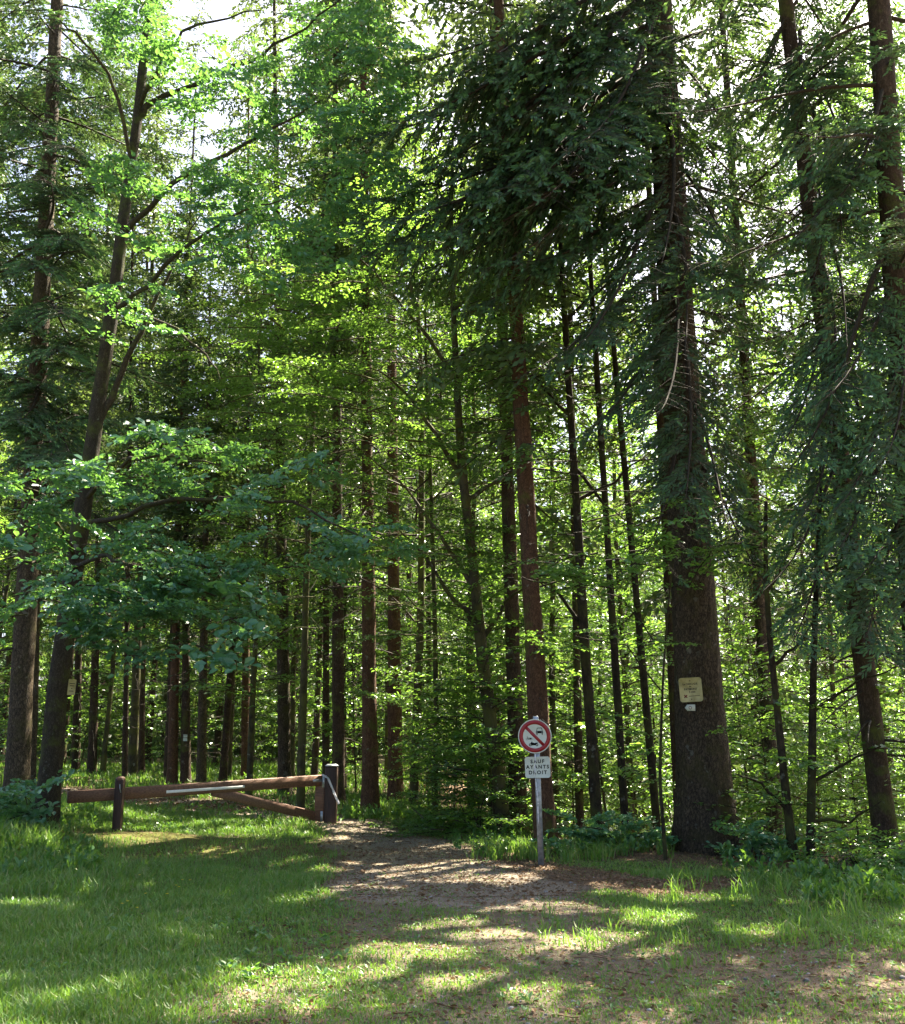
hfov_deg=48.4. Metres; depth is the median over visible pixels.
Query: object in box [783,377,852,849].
conifer tree
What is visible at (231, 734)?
beech tree
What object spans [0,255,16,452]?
conifer tree
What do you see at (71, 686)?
marker plate
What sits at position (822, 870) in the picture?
weeds
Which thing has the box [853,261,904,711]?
conifer tree
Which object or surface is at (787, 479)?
beech tree
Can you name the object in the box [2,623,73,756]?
beech sapling
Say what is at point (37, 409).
fir tree
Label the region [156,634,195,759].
young conifer
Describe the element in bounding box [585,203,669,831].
conifer tree
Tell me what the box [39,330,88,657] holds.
conifer tree
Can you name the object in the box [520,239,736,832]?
beech tree
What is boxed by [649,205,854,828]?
beech tree
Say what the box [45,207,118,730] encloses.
conifer tree
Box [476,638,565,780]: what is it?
beech sapling
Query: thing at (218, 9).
sky
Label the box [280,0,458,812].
spruce tree
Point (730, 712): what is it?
young conifer
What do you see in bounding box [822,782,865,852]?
beech sapling
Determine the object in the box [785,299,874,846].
conifer tree
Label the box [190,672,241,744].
beech sapling
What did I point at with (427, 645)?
beech tree
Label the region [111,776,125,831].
latch post
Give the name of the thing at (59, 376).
fir tree
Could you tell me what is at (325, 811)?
barrier gate
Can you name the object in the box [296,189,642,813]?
beech tree
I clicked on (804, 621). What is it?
beech tree
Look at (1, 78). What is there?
conifer tree
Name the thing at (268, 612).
conifer tree
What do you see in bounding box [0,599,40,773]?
beech sapling
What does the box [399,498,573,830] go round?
beech sapling
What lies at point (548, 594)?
conifer tree
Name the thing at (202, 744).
fir tree
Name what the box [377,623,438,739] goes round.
beech sapling
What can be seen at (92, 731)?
spruce tree
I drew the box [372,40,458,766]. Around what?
conifer tree
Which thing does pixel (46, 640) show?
conifer tree
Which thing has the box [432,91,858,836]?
beech tree
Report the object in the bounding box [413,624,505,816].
beech sapling
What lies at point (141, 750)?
spruce tree
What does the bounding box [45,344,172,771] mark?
beech tree
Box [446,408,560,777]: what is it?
beech tree
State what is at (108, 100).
spruce tree
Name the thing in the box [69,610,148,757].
beech sapling
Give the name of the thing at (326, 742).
spruce tree
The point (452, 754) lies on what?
bush
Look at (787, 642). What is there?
beech tree
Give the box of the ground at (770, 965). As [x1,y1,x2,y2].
[0,750,904,1023]
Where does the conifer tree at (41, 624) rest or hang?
on the ground at (770, 965)
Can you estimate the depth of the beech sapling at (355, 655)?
41.32 m
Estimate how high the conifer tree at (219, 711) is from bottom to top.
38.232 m
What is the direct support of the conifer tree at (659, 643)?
on the ground at (770, 965)
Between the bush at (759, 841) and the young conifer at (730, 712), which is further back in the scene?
the young conifer at (730, 712)
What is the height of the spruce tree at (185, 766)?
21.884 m
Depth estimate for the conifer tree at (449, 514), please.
64.58 m
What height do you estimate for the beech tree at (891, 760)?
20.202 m
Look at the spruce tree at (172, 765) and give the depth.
33.70 m
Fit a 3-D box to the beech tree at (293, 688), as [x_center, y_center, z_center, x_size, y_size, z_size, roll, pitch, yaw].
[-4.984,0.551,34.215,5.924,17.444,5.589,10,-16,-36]
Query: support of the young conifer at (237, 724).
on the ground at (770, 965)
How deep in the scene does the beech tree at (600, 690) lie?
28.53 m
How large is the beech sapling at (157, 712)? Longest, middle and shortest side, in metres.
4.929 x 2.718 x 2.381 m
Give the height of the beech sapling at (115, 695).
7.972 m
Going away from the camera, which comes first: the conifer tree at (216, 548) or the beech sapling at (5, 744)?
the beech sapling at (5, 744)
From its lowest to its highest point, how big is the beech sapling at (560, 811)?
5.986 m
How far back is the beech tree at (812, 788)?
16.09 m
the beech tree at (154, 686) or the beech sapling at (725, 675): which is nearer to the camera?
the beech sapling at (725, 675)
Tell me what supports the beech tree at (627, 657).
on the ground at (770, 965)
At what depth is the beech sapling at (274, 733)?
47.21 m
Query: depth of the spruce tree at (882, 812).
14.73 m
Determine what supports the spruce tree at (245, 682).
on the ground at (770, 965)
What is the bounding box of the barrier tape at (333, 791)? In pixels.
[322,774,339,803]
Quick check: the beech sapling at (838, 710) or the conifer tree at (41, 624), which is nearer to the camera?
the beech sapling at (838, 710)
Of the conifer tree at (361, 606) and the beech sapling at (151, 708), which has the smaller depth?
the beech sapling at (151, 708)
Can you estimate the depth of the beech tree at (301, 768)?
24.08 m
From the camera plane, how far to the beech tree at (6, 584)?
33.50 m
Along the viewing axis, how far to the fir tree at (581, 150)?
16.49 m
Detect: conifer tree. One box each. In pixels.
[0,7,40,457]
[0,33,22,556]
[0,124,69,760]
[0,211,37,692]
[0,221,92,665]
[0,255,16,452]
[0,289,53,658]
[38,4,138,765]
[39,330,74,708]
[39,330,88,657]
[39,506,93,690]
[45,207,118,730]
[82,150,130,688]
[83,250,129,690]
[83,250,138,753]
[113,112,212,762]
[119,0,240,780]
[121,244,172,681]
[181,0,287,766]
[192,353,226,676]
[210,157,272,752]
[254,0,358,753]
[265,178,349,760]
[269,6,387,786]
[273,457,318,656]
[288,213,348,753]
[314,386,377,737]
[320,8,418,738]
[329,14,417,766]
[329,372,401,727]
[346,296,406,760]
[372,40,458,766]
[373,131,435,643]
[376,299,402,685]
[401,245,463,725]
[412,220,456,674]
[414,261,458,709]
[432,163,515,759]
[455,0,546,761]
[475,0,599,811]
[520,421,573,750]
[557,424,587,807]
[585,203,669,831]
[633,381,672,818]
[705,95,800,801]
[711,211,802,707]
[714,341,793,808]
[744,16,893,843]
[777,446,807,748]
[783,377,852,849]
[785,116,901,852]
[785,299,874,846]
[796,272,904,842]
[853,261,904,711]
[869,367,903,753]
[879,295,904,825]
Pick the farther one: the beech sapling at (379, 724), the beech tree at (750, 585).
the beech sapling at (379, 724)
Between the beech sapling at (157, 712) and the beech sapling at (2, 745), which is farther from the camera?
the beech sapling at (157, 712)
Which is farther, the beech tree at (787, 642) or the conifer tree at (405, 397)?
the conifer tree at (405, 397)
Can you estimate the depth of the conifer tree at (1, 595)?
61.16 m
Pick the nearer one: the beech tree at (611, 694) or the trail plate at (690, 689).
the trail plate at (690, 689)
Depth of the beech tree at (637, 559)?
14.64 m
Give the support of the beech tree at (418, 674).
on the ground at (770, 965)
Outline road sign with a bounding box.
[518,716,551,865]
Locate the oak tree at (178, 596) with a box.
[0,0,445,831]
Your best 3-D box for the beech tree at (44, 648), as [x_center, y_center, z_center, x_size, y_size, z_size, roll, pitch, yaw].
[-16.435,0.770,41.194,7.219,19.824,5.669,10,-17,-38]
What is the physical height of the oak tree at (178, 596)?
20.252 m
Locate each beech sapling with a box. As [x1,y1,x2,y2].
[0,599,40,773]
[0,724,6,768]
[0,724,7,747]
[1,650,47,747]
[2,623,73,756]
[37,645,88,760]
[38,660,102,740]
[66,685,117,761]
[68,638,129,761]
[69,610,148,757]
[82,625,160,748]
[82,661,123,739]
[103,620,193,757]
[128,676,166,748]
[147,671,161,741]
[156,602,241,755]
[164,662,216,754]
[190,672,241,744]
[194,625,275,750]
[232,650,277,761]
[236,614,277,753]
[255,639,289,761]
[264,565,380,765]
[266,649,330,754]
[266,660,330,765]
[293,567,412,791]
[307,623,384,761]
[329,649,384,738]
[356,639,386,746]
[357,669,408,750]
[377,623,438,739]
[380,649,450,780]
[386,687,460,808]
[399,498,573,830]
[401,618,455,754]
[406,661,464,801]
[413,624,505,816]
[428,581,546,821]
[448,616,506,764]
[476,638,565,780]
[505,756,572,822]
[525,652,618,835]
[544,578,668,831]
[551,676,614,827]
[554,562,672,834]
[586,740,646,828]
[637,740,673,832]
[663,569,823,839]
[666,696,761,838]
[721,585,848,835]
[745,651,844,847]
[760,673,864,850]
[789,623,902,852]
[796,698,903,853]
[806,679,904,854]
[821,464,904,820]
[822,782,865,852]
[826,670,904,855]
[852,676,904,853]
[861,644,904,818]
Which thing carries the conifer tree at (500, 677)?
on the ground at (770, 965)
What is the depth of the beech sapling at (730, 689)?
18.64 m
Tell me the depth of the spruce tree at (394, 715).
26.33 m
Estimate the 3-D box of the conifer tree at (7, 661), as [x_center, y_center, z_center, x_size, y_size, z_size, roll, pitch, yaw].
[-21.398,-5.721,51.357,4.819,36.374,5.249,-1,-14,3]
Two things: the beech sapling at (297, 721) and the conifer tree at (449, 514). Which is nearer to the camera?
the beech sapling at (297, 721)
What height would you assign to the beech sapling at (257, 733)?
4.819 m
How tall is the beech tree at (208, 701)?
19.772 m
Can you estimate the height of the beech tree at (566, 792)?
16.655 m
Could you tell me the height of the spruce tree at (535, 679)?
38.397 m
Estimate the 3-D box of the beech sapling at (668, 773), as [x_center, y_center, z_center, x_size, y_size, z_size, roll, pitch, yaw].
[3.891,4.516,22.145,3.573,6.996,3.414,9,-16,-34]
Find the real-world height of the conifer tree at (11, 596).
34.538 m
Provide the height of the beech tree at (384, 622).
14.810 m
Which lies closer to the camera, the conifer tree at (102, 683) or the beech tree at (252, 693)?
the beech tree at (252, 693)
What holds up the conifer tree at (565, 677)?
on the ground at (770, 965)
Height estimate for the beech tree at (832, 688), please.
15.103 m
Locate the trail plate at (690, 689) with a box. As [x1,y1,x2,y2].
[678,677,702,701]
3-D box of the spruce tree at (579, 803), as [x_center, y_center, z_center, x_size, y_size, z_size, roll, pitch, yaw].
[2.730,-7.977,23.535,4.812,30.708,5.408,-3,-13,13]
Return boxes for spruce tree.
[0,1,182,472]
[28,14,134,770]
[47,0,157,774]
[62,0,189,776]
[79,2,205,774]
[101,173,237,783]
[113,176,260,783]
[160,177,300,780]
[182,0,294,779]
[243,0,400,774]
[245,0,413,807]
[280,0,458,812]
[303,0,459,802]
[379,0,650,846]
[382,1,551,794]
[387,0,609,830]
[457,0,659,837]
[534,0,764,807]
[573,8,628,842]
[582,7,661,836]
[647,0,904,661]
[678,0,904,863]
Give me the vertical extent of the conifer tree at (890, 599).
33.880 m
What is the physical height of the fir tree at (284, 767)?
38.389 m
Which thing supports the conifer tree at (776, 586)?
on the ground at (770, 965)
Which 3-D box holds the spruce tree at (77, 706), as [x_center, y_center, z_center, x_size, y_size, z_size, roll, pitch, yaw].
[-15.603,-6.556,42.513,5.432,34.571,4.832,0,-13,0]
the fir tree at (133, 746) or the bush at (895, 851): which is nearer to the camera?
the bush at (895, 851)
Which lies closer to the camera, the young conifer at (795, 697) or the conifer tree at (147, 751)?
the young conifer at (795, 697)
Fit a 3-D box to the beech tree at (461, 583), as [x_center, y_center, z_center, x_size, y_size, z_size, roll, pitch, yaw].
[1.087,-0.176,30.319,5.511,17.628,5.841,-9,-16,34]
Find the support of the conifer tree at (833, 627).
on the ground at (770, 965)
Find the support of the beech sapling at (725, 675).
on the ground at (770, 965)
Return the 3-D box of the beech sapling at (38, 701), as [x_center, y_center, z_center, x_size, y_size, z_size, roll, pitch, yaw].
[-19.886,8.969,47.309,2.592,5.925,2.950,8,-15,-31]
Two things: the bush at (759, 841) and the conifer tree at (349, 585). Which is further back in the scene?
the conifer tree at (349, 585)
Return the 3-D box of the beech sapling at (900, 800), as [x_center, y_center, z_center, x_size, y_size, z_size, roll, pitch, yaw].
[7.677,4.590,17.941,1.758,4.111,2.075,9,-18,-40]
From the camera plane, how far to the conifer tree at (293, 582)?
60.31 m
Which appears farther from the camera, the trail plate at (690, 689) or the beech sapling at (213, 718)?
the beech sapling at (213, 718)
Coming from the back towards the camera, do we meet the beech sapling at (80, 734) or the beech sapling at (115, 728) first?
the beech sapling at (115, 728)
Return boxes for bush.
[0,769,79,831]
[368,675,579,838]
[529,808,682,851]
[694,818,805,860]
[760,821,904,889]
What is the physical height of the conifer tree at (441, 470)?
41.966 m
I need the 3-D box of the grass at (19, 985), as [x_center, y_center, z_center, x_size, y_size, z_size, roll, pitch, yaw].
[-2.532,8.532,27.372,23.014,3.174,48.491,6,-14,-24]
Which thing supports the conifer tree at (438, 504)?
on the ground at (770, 965)
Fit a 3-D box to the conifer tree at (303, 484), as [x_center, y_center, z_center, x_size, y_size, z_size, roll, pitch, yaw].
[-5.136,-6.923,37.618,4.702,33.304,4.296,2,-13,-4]
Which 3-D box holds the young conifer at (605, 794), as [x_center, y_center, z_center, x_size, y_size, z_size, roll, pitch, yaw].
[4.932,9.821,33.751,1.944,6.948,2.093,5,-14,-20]
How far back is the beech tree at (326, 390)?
20.22 m
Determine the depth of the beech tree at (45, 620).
46.63 m
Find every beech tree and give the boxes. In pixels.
[0,320,111,697]
[0,332,81,712]
[0,345,57,631]
[39,512,119,760]
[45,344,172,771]
[85,357,199,739]
[112,92,451,808]
[145,318,295,776]
[146,317,290,753]
[146,464,198,757]
[174,239,332,794]
[176,138,646,832]
[208,308,387,776]
[252,468,349,716]
[263,335,424,788]
[270,43,563,808]
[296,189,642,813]
[344,352,465,779]
[347,441,445,692]
[353,253,519,789]
[375,161,599,811]
[376,314,567,794]
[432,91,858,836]
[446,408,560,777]
[457,211,653,836]
[515,511,792,860]
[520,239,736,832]
[520,336,669,807]
[529,602,614,838]
[540,406,661,814]
[555,349,748,820]
[636,353,828,815]
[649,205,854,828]
[661,467,867,860]
[686,0,904,857]
[719,358,902,850]
[722,279,904,853]
[723,388,890,835]
[759,192,904,842]
[777,49,904,753]
[784,616,836,846]
[789,542,902,855]
[818,439,904,826]
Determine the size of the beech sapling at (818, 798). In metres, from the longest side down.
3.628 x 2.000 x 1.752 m
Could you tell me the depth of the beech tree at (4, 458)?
46.58 m
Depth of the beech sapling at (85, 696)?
53.10 m
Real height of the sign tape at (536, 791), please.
0.942 m
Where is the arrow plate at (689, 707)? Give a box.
[685,705,694,710]
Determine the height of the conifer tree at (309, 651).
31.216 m
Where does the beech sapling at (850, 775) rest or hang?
on the ground at (770, 965)
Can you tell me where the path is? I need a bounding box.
[61,788,590,896]
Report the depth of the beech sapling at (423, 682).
28.41 m
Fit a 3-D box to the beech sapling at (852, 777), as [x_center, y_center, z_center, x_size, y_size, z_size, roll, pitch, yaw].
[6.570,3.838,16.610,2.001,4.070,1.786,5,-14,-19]
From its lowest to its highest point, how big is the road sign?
2.314 m
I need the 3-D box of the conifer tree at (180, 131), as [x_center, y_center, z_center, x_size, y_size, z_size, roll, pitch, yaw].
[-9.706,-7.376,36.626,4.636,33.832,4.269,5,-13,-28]
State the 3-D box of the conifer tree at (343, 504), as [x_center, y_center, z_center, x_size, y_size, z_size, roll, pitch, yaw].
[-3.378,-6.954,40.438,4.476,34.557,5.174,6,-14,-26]
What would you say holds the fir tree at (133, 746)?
on the ground at (770, 965)
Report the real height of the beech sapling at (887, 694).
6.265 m
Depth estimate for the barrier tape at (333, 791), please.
19.91 m
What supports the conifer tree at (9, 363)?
on the ground at (770, 965)
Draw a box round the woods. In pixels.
[0,322,904,851]
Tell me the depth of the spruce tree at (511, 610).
20.48 m
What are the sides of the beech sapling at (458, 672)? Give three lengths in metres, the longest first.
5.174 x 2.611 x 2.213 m
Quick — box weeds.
[0,754,904,1017]
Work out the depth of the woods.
56.65 m
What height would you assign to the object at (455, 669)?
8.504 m
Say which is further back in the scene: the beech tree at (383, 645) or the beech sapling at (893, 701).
the beech tree at (383, 645)
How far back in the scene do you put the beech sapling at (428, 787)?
23.35 m
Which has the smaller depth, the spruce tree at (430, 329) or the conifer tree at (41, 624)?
the spruce tree at (430, 329)
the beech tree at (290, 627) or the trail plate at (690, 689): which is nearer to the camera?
the trail plate at (690, 689)
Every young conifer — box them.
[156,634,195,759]
[215,623,270,764]
[263,573,331,771]
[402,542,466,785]
[583,702,620,832]
[610,614,673,831]
[714,428,833,850]
[719,563,800,832]
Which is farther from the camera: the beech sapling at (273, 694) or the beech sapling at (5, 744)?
the beech sapling at (273, 694)
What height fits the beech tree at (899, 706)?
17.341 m
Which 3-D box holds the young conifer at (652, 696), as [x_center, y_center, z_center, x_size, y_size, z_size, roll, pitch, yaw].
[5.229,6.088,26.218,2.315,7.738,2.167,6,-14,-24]
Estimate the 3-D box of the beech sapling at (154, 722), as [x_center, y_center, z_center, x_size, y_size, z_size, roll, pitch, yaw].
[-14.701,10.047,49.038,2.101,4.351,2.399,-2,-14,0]
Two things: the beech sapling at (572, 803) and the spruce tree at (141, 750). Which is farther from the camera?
the spruce tree at (141, 750)
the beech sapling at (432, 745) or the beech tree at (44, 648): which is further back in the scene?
the beech tree at (44, 648)
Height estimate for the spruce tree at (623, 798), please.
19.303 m
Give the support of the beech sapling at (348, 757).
on the ground at (770, 965)
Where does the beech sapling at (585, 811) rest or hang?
on the ground at (770, 965)
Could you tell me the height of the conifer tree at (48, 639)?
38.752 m
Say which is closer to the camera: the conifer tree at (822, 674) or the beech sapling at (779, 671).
the beech sapling at (779, 671)
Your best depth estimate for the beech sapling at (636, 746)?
20.47 m
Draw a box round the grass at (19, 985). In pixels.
[0,759,904,1023]
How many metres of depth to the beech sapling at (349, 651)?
57.09 m
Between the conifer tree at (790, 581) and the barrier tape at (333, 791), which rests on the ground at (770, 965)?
the conifer tree at (790, 581)
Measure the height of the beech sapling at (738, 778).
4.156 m
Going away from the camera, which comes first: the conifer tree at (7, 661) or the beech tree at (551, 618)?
the beech tree at (551, 618)
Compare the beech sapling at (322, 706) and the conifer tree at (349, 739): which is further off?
the conifer tree at (349, 739)
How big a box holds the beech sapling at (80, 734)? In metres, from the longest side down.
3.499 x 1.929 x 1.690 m
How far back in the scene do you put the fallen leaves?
9.27 m
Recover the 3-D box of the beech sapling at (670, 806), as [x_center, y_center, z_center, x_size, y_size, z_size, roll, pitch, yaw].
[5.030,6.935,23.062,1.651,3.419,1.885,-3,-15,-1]
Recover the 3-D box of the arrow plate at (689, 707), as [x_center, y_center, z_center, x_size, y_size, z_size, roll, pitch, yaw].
[3.652,3.009,15.469,0.157,0.096,0.012,-3,-13,12]
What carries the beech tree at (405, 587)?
on the ground at (770, 965)
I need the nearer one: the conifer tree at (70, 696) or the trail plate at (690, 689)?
the trail plate at (690, 689)
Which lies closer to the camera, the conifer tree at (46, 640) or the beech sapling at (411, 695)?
the beech sapling at (411, 695)
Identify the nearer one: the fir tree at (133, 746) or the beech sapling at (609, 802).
the beech sapling at (609, 802)
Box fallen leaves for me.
[0,765,904,1023]
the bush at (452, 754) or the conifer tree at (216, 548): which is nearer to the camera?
the bush at (452, 754)
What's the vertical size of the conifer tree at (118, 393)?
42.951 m
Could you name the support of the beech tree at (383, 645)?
on the ground at (770, 965)
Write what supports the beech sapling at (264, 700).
on the ground at (770, 965)
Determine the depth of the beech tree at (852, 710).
37.07 m
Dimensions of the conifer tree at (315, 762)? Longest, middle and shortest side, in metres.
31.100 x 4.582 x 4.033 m
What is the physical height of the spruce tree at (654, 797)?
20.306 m
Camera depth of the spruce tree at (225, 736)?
33.08 m
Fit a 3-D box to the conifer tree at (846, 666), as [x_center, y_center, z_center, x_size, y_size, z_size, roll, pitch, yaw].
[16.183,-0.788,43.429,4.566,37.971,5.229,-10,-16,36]
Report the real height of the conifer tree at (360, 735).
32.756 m
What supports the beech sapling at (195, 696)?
on the ground at (770, 965)
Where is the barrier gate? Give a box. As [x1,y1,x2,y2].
[67,764,338,823]
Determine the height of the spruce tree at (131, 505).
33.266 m
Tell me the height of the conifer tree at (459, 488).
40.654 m
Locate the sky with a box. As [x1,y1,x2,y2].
[0,0,904,755]
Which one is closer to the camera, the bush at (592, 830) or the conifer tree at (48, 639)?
the bush at (592, 830)
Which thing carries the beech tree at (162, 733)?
on the ground at (770, 965)
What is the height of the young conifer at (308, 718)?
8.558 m
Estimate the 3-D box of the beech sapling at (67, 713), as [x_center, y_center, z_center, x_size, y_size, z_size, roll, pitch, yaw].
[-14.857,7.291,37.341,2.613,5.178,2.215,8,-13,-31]
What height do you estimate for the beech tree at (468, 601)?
17.274 m
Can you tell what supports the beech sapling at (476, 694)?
on the ground at (770, 965)
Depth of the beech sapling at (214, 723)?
43.18 m
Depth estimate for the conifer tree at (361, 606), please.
50.74 m
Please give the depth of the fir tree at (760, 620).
20.68 m
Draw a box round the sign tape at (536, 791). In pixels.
[534,754,538,823]
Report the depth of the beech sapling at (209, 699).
39.30 m
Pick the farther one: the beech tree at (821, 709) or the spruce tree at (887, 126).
the beech tree at (821, 709)
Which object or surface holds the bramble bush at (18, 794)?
on the ground at (770, 965)
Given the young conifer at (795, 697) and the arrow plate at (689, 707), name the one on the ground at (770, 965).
the young conifer at (795, 697)
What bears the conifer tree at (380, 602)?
on the ground at (770, 965)
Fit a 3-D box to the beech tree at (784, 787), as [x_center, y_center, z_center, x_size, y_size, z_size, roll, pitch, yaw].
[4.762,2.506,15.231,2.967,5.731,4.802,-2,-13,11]
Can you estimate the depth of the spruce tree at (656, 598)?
20.21 m
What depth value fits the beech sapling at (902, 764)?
13.97 m
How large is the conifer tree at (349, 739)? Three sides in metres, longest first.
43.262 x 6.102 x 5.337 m
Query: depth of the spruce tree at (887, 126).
14.02 m
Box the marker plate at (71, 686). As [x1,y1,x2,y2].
[67,679,76,694]
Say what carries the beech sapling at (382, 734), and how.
on the ground at (770, 965)
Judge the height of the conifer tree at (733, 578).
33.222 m
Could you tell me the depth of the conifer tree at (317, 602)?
55.14 m
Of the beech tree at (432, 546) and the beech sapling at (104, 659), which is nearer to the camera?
the beech tree at (432, 546)
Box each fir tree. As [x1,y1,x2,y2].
[0,0,144,789]
[0,0,193,798]
[78,0,206,777]
[119,157,269,782]
[186,0,355,794]
[339,0,879,856]
[615,0,865,845]
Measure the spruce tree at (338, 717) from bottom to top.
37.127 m
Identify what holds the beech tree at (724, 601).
on the ground at (770, 965)
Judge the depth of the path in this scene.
13.35 m
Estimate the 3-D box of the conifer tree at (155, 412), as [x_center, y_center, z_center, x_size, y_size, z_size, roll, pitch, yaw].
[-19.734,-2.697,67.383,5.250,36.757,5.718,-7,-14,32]
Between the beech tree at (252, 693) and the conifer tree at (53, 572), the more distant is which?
the conifer tree at (53, 572)
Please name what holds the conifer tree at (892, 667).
on the ground at (770, 965)

